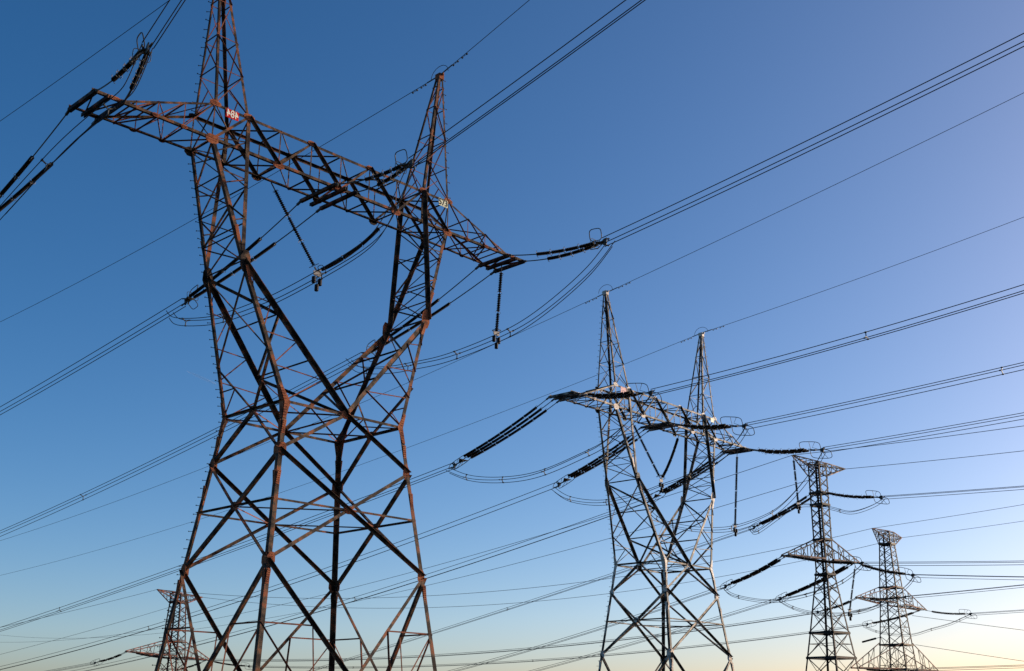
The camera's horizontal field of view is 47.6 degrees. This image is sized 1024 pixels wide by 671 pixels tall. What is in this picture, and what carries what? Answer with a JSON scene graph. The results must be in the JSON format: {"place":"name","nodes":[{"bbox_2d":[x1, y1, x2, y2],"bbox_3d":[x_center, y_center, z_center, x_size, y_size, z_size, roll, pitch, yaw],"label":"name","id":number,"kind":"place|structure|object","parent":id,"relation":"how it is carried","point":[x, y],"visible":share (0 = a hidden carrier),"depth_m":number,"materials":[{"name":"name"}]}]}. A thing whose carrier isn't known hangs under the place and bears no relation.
{"place":"outdoors","nodes":[
{"label":"outdoors","id":0,"kind":"place"},
{"bbox_2d":[47,662,93,670],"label":"conductor bundle","id":1,"kind":"object","parent":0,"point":[71,667],"visible":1,"depth_m":299.80,"materials":[{"name":"metal"}]},
{"bbox_2d":[0,352,364,536],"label":"conductor bundle","id":2,"kind":"object","parent":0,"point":[172,453],"visible":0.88,"depth_m":142.68,"materials":[{"name":"metal"}]},
{"bbox_2d":[0,0,1023,670],"label":"sky","id":3,"kind":"structure","parent":0,"point":[673,100],"materials":[{"name":"blue"}]},
{"bbox_2d":[308,526,751,670],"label":"conductor bundle","id":4,"kind":"object","parent":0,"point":[553,594],"visible":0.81,"depth_m":239.95,"materials":[{"name":"metal"}]},
{"bbox_2d":[530,597,779,670],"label":"conductor bundle","id":5,"kind":"object","parent":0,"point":[657,636],"visible":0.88,"depth_m":227.98,"materials":[{"name":"metal"}]},
{"bbox_2d":[912,615,1019,629],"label":"single wire","id":6,"kind":"object","parent":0,"point":[964,622],"visible":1,"depth_m":251.79,"materials":[{"name":"metal"}]},
{"bbox_2d":[915,644,1020,660],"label":"single wire","id":7,"kind":"object","parent":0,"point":[966,652],"visible":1,"depth_m":250.41,"materials":[{"name":"metal"}]},
{"bbox_3d":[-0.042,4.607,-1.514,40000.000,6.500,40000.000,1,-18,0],"label":"ground","id":8,"kind":"structure","parent":0,"visible":0},
{"bbox_2d":[125,589,208,670],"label":"lattice tower","id":9,"kind":"structure","parent":8,"relation":"on","point":[177,640],"depth_m":321.87,"materials":[{"name":"red metal"}]},
{"bbox_2d":[3,590,153,626],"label":"ground wire","id":10,"kind":"object","parent":9,"relation":"attached to","point":[85,607],"visible":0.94,"depth_m":316.68,"materials":[{"name":"metal"}]},
{"bbox_2d":[3,601,188,653],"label":"ground wire","id":11,"kind":"object","parent":9,"relation":"attached to","point":[93,629],"visible":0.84,"depth_m":342.92,"materials":[{"name":"metal"}]},
{"bbox_2d":[90,652,126,665],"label":"insulator set","id":12,"kind":"object","parent":9,"relation":"attached to","point":[113,657],"visible":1,"depth_m":298.40,"materials":[{"name":"ceramic"}]},
{"bbox_2d":[133,652,180,662],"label":"insulator set","id":13,"kind":"object","parent":9,"relation":"attached to","point":[173,658],"visible":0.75,"depth_m":295.90,"materials":[{"name":"ceramic"}]},
{"bbox_2d":[214,661,251,669],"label":"insulator set","id":14,"kind":"object","parent":9,"relation":"attached to","point":[232,664],"visible":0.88,"depth_m":338.17,"materials":[{"name":"ceramic"}]},
{"bbox_2d":[203,541,886,607],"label":"ground wire","id":15,"kind":"object","parent":9,"relation":"attached to","point":[566,598],"visible":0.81,"depth_m":293.39,"materials":[{"name":"metal"}]},
{"bbox_2d":[67,0,524,670],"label":"lattice tower","id":16,"kind":"structure","parent":8,"relation":"on","point":[283,400],"depth_m":87.21,"materials":[{"name":"metal"}]},
{"bbox_2d":[0,111,96,211],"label":"insulator set","id":17,"kind":"object","parent":16,"relation":"attached to","point":[13,180],"visible":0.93,"depth_m":86.42,"materials":[{"name":"ceramic"}]},
{"bbox_2d":[0,1,167,120],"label":"ground wire","id":18,"kind":"object","parent":16,"relation":"attached to","point":[88,58],"visible":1,"depth_m":105.48,"materials":[{"name":"metal"}]},
{"bbox_2d":[0,298,185,414],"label":"conductor bundle","id":19,"kind":"object","parent":16,"relation":"attached to","point":[95,356],"visible":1,"depth_m":116.75,"materials":[{"name":"metal"}]},
{"bbox_2d":[95,32,152,102],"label":"insulator set","id":20,"kind":"object","parent":16,"relation":"attached to","point":[125,68],"visible":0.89,"depth_m":73.59,"materials":[{"name":"ceramic"}]},
{"bbox_2d":[0,43,152,219],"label":"jumper loop","id":21,"kind":"object","parent":20,"relation":"hanging from","point":[91,126],"visible":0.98,"depth_m":75.87,"materials":[{"name":"metal"}]},
{"bbox_2d":[142,0,185,54],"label":"conductor bundle","id":22,"kind":"object","parent":20,"relation":"attached to","point":[164,25],"visible":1,"depth_m":70.94,"materials":[{"name":"metal"}]},
{"bbox_2d":[0,78,434,321],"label":"ground wire","id":23,"kind":"object","parent":16,"relation":"attached to","point":[412,92],"visible":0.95,"depth_m":125.67,"materials":[{"name":"metal"}]},
{"bbox_2d":[181,202,320,308],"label":"insulator set","id":24,"kind":"object","parent":16,"relation":"attached to","point":[189,298],"visible":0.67,"depth_m":101.75,"materials":[{"name":"ceramic"}]},
{"bbox_2d":[271,182,383,291],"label":"jumper insulator","id":25,"kind":"object","parent":16,"relation":"hanging from","point":[339,260],"visible":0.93,"depth_m":92.24,"materials":[{"name":"ceramic"}]},
{"bbox_2d":[166,158,418,326],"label":"jumper loop","id":26,"kind":"object","parent":25,"relation":"hanging from","point":[321,278],"visible":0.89,"depth_m":91.49,"materials":[{"name":"metal"}]},
{"bbox_2d":[336,149,415,192],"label":"insulator set","id":27,"kind":"object","parent":16,"relation":"attached to","point":[400,168],"visible":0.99,"depth_m":88.42,"materials":[{"name":"ceramic"}]},
{"bbox_2d":[361,266,493,361],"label":"insulator set","id":28,"kind":"object","parent":16,"relation":"attached to","point":[375,349],"visible":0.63,"depth_m":113.74,"materials":[{"name":"ceramic"}]},
{"bbox_2d":[442,0,528,72],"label":"ground wire","id":29,"kind":"object","parent":16,"relation":"attached to","point":[466,53],"visible":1,"depth_m":104.30,"materials":[{"name":"metal"}]},
{"bbox_2d":[492,265,502,348],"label":"jumper insulator","id":30,"kind":"object","parent":16,"relation":"hanging from","point":[495,339],"visible":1,"depth_m":106.08,"materials":[{"name":"ceramic"}]},
{"bbox_2d":[346,238,614,373],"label":"jumper loop","id":31,"kind":"object","parent":30,"relation":"hanging from","point":[507,328],"visible":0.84,"depth_m":104.42,"materials":[{"name":"metal"}]},
{"bbox_2d":[408,0,644,167],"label":"conductor bundle","id":32,"kind":"object","parent":16,"relation":"attached to","point":[529,81],"visible":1,"depth_m":79.61,"materials":[{"name":"metal"}]},
{"bbox_2d":[509,228,609,261],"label":"insulator set","id":33,"kind":"object","parent":16,"relation":"attached to","point":[590,245],"visible":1,"depth_m":101.25,"materials":[{"name":"ceramic"}]},
{"bbox_2d":[602,33,1023,246],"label":"conductor bundle","id":34,"kind":"object","parent":33,"relation":"attached to","point":[829,136],"visible":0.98,"depth_m":85.10,"materials":[{"name":"metal"}]},
{"bbox_2d":[548,290,751,670],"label":"lattice tower","id":35,"kind":"structure","parent":8,"relation":"on","point":[663,596],"depth_m":151.75,"materials":[{"name":"metal"}]},
{"bbox_2d":[0,294,601,540],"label":"ground wire","id":36,"kind":"object","parent":35,"relation":"attached to","point":[329,416],"visible":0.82,"depth_m":180.36,"materials":[{"name":"metal"}]},
{"bbox_2d":[3,334,697,574],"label":"ground wire","id":37,"kind":"object","parent":35,"relation":"attached to","point":[407,447],"visible":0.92,"depth_m":202.27,"materials":[{"name":"metal"}]},
{"bbox_2d":[449,398,558,469],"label":"insulator set","id":38,"kind":"object","parent":35,"relation":"attached to","point":[474,452],"visible":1,"depth_m":148.59,"materials":[{"name":"ceramic"}]},
{"bbox_2d":[0,462,454,631],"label":"conductor bundle","id":39,"kind":"object","parent":38,"relation":"attached to","point":[221,553],"visible":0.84,"depth_m":183.94,"materials":[{"name":"metal"}]},
{"bbox_2d":[553,428,648,488],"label":"insulator set","id":40,"kind":"object","parent":35,"relation":"attached to","point":[582,470],"visible":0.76,"depth_m":163.28,"materials":[{"name":"ceramic"}]},
{"bbox_2d":[0,481,560,669],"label":"conductor bundle","id":41,"kind":"object","parent":40,"relation":"attached to","point":[280,583],"visible":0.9,"depth_m":203.33,"materials":[{"name":"metal"}]},
{"bbox_2d":[573,383,661,403],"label":"insulator set","id":42,"kind":"object","parent":35,"relation":"attached to","point":[620,395],"visible":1,"depth_m":137.22,"materials":[{"name":"ceramic"}]},
{"bbox_2d":[446,390,655,482],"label":"jumper loop","id":43,"kind":"object","parent":42,"relation":"hanging from","point":[587,450],"visible":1,"depth_m":140.58,"materials":[{"name":"metal"}]},
{"bbox_2d":[649,284,1023,395],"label":"conductor bundle","id":44,"kind":"object","parent":42,"relation":"attached to","point":[865,332],"visible":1,"depth_m":119.02,"materials":[{"name":"metal"}]},
{"bbox_2d":[633,424,678,491],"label":"jumper insulator","id":45,"kind":"object","parent":35,"relation":"hanging from","point":[667,466],"visible":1,"depth_m":155.12,"materials":[{"name":"ceramic"}]},
{"bbox_2d":[551,423,748,505],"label":"jumper loop","id":46,"kind":"object","parent":45,"relation":"hanging from","point":[663,483],"visible":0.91,"depth_m":153.49,"materials":[{"name":"metal"}]},
{"bbox_2d":[646,451,727,503],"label":"insulator set","id":47,"kind":"object","parent":35,"relation":"attached to","point":[667,490],"visible":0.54,"depth_m":176.69,"materials":[{"name":"ceramic"}]},
{"bbox_2d":[73,498,648,670],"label":"conductor bundle","id":48,"kind":"object","parent":47,"relation":"attached to","point":[382,588],"visible":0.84,"depth_m":213.34,"materials":[{"name":"metal"}]},
{"bbox_2d":[669,416,754,435],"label":"insulator set","id":49,"kind":"object","parent":35,"relation":"attached to","point":[712,427],"visible":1,"depth_m":150.98,"materials":[{"name":"ceramic"}]},
{"bbox_2d":[745,362,1023,429],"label":"conductor bundle","id":50,"kind":"object","parent":49,"relation":"attached to","point":[889,395],"visible":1,"depth_m":136.01,"materials":[{"name":"metal"}]},
{"bbox_2d":[732,457,737,536],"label":"jumper insulator","id":51,"kind":"object","parent":35,"relation":"hanging from","point":[735,509],"visible":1,"depth_m":169.56,"materials":[{"name":"ceramic"}]},
{"bbox_2d":[643,448,825,532],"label":"jumper loop","id":52,"kind":"object","parent":51,"relation":"hanging from","point":[772,511],"visible":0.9,"depth_m":166.20,"materials":[{"name":"metal"}]},
{"bbox_2d":[745,441,831,458],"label":"insulator set","id":53,"kind":"object","parent":35,"relation":"attached to","point":[792,451],"visible":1,"depth_m":165.06,"materials":[{"name":"ceramic"}]},
{"bbox_2d":[822,412,1023,452],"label":"conductor bundle","id":54,"kind":"object","parent":53,"relation":"attached to","point":[927,432],"visible":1,"depth_m":152.63,"materials":[{"name":"metal"}]},
{"bbox_2d":[609,93,1022,291],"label":"ground wire","id":55,"kind":"object","parent":35,"relation":"attached to","point":[814,194],"visible":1,"depth_m":136.44,"materials":[{"name":"metal"}]},
{"bbox_2d":[705,217,1022,331],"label":"ground wire","id":56,"kind":"object","parent":35,"relation":"attached to","point":[861,277],"visible":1,"depth_m":155.42,"materials":[{"name":"metal"}]},
{"bbox_2d":[781,455,859,670],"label":"lattice tower","id":57,"kind":"structure","parent":8,"relation":"on","point":[818,492],"depth_m":190.52,"materials":[{"name":"grey metal"}]},
{"bbox_2d":[4,478,814,637],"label":"ground wire","id":58,"kind":"object","parent":57,"relation":"attached to","point":[503,566],"visible":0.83,"depth_m":259.52,"materials":[{"name":"metal"}]},
{"bbox_2d":[38,455,791,641],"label":"ground wire","id":59,"kind":"object","parent":57,"relation":"attached to","point":[457,559],"visible":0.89,"depth_m":251.28,"materials":[{"name":"metal"}]},
{"bbox_2d":[720,556,784,590],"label":"insulator set","id":60,"kind":"object","parent":57,"relation":"attached to","point":[763,568],"visible":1,"depth_m":189.29,"materials":[{"name":"ceramic"}]},
{"bbox_2d":[449,585,722,670],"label":"conductor bundle","id":61,"kind":"object","parent":60,"relation":"attached to","point":[584,631],"visible":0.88,"depth_m":217.05,"materials":[{"name":"metal"}]},
{"bbox_2d":[750,495,813,530],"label":"insulator set","id":62,"kind":"object","parent":57,"relation":"attached to","point":[763,523],"visible":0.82,"depth_m":199.59,"materials":[{"name":"ceramic"}]},
{"bbox_2d":[749,496,884,534],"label":"jumper loop","id":63,"kind":"object","parent":62,"relation":"hanging from","point":[815,507],"visible":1,"depth_m":188.69,"materials":[{"name":"metal"}]},
{"bbox_2d":[792,456,800,513],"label":"jumper insulator","id":64,"kind":"object","parent":57,"relation":"hanging from","point":[796,486],"visible":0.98,"depth_m":190.93,"materials":[{"name":"ceramic"}]},
{"bbox_2d":[777,564,852,602],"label":"insulator set","id":65,"kind":"object","parent":57,"relation":"attached to","point":[837,571],"visible":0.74,"depth_m":202.46,"materials":[{"name":"ceramic"}]},
{"bbox_2d":[789,555,870,570],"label":"insulator set","id":66,"kind":"object","parent":57,"relation":"attached to","point":[825,561],"visible":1,"depth_m":177.94,"materials":[{"name":"ceramic"}]},
{"bbox_2d":[722,564,863,602],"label":"jumper loop","id":67,"kind":"object","parent":66,"relation":"hanging from","point":[770,600],"visible":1,"depth_m":182.42,"materials":[{"name":"metal"}]},
{"bbox_2d":[861,561,1023,565],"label":"conductor bundle","id":68,"kind":"object","parent":66,"relation":"attached to","point":[940,565],"visible":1,"depth_m":164.02,"materials":[{"name":"metal"}]},
{"bbox_2d":[848,565,855,620],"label":"jumper insulator","id":69,"kind":"object","parent":57,"relation":"hanging from","point":[850,616],"visible":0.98,"depth_m":195.82,"materials":[{"name":"ceramic"}]},
{"bbox_2d":[823,490,889,503],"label":"insulator set","id":70,"kind":"object","parent":57,"relation":"attached to","point":[854,496],"visible":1,"depth_m":188.44,"materials":[{"name":"ceramic"}]},
{"bbox_2d":[882,486,1023,499],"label":"conductor bundle","id":71,"kind":"object","parent":70,"relation":"attached to","point":[954,494],"visible":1,"depth_m":175.99,"materials":[{"name":"metal"}]},
{"bbox_2d":[863,564,920,582],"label":"insulator set","id":72,"kind":"object","parent":57,"relation":"attached to","point":[889,571],"visible":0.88,"depth_m":190.39,"materials":[{"name":"ceramic"}]},
{"bbox_2d":[777,575,914,615],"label":"jumper loop","id":73,"kind":"object","parent":72,"relation":"hanging from","point":[858,611],"visible":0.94,"depth_m":193.93,"materials":[{"name":"metal"}]},
{"bbox_2d":[912,574,1023,579],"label":"conductor bundle","id":74,"kind":"object","parent":72,"relation":"attached to","point":[968,575],"visible":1,"depth_m":181.05,"materials":[{"name":"metal"}]},
{"bbox_2d":[796,426,1021,454],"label":"ground wire","id":75,"kind":"object","parent":57,"relation":"attached to","point":[916,440],"visible":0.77,"depth_m":174.67,"materials":[{"name":"metal"}]},
{"bbox_2d":[848,451,1019,468],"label":"ground wire","id":76,"kind":"object","parent":57,"relation":"attached to","point":[934,460],"visible":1,"depth_m":188.50,"materials":[{"name":"metal"}]},
{"bbox_2d":[850,528,937,670],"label":"lattice tower","id":77,"kind":"structure","parent":8,"relation":"on","point":[889,543],"depth_m":256.04,"materials":[{"name":"grey metal"}]},
{"bbox_2d":[157,528,872,598],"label":"ground wire","id":78,"kind":"object","parent":77,"relation":"attached to","point":[523,588],"visible":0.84,"depth_m":279.08,"materials":[{"name":"metal"}]},
{"bbox_2d":[814,598,856,615],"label":"insulator set","id":79,"kind":"object","parent":77,"relation":"attached to","point":[844,603],"visible":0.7,"depth_m":246.15,"materials":[{"name":"ceramic"}]},
{"bbox_2d":[177,611,816,660],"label":"conductor bundle","id":80,"kind":"object","parent":79,"relation":"attached to","point":[521,648],"visible":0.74,"depth_m":266.72,"materials":[{"name":"metal"}]},
{"bbox_2d":[862,637,879,642],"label":"insulator set","id":81,"kind":"object","parent":77,"relation":"attached to","point":[869,640],"visible":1,"depth_m":263.81,"materials":[{"name":"ceramic"}]},
{"bbox_2d":[859,664,912,670],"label":"insulator set","id":82,"kind":"object","parent":77,"relation":"attached to","point":[868,669],"visible":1,"depth_m":230.93,"materials":[{"name":"ceramic"}]},
{"bbox_2d":[905,665,1015,670],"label":"conductor bundle","id":83,"kind":"object","parent":82,"relation":"attached to","point":[964,669],"visible":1,"depth_m":221.37,"materials":[{"name":"metal"}]},
{"bbox_2d":[863,592,912,601],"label":"insulator set","id":84,"kind":"object","parent":77,"relation":"attached to","point":[872,598],"visible":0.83,"depth_m":239.49,"materials":[{"name":"ceramic"}]},
{"bbox_2d":[817,597,903,618],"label":"jumper loop","id":85,"kind":"object","parent":84,"relation":"hanging from","point":[868,607],"visible":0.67,"depth_m":241.46,"materials":[{"name":"metal"}]},
{"bbox_2d":[905,584,1023,598],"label":"conductor bundle","id":86,"kind":"object","parent":84,"relation":"attached to","point":[965,590],"visible":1,"depth_m":229.78,"materials":[{"name":"metal"}]},
{"bbox_2d":[862,611,918,627],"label":"insulator set","id":87,"kind":"object","parent":77,"relation":"attached to","point":[901,616],"visible":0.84,"depth_m":273.02,"materials":[{"name":"ceramic"}]},
{"bbox_2d":[249,623,866,667],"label":"conductor bundle","id":88,"kind":"object","parent":87,"relation":"attached to","point":[579,656],"visible":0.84,"depth_m":300.81,"materials":[{"name":"metal"}]},
{"bbox_2d":[876,504,1023,527],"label":"ground wire","id":89,"kind":"object","parent":77,"relation":"attached to","point":[950,516],"visible":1,"depth_m":245.52,"materials":[{"name":"metal"}]},
{"bbox_2d":[925,609,976,618],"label":"insulator set","id":90,"kind":"object","parent":77,"relation":"attached to","point":[959,613],"visible":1,"depth_m":263.52,"materials":[{"name":"ceramic"}]},
{"bbox_2d":[864,614,972,636],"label":"jumper loop","id":91,"kind":"object","parent":90,"relation":"hanging from","point":[924,630],"visible":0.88,"depth_m":267.39,"materials":[{"name":"metal"}]},
{"bbox_2d":[971,609,1023,615],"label":"conductor bundle","id":92,"kind":"object","parent":90,"relation":"attached to","point":[997,611],"visible":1,"depth_m":258.34,"materials":[{"name":"metal"}]},
{"bbox_2d":[902,521,1021,537],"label":"ground wire","id":93,"kind":"object","parent":77,"relation":"attached to","point":[963,529],"visible":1,"depth_m":258.75,"materials":[{"name":"metal"}]}
]}

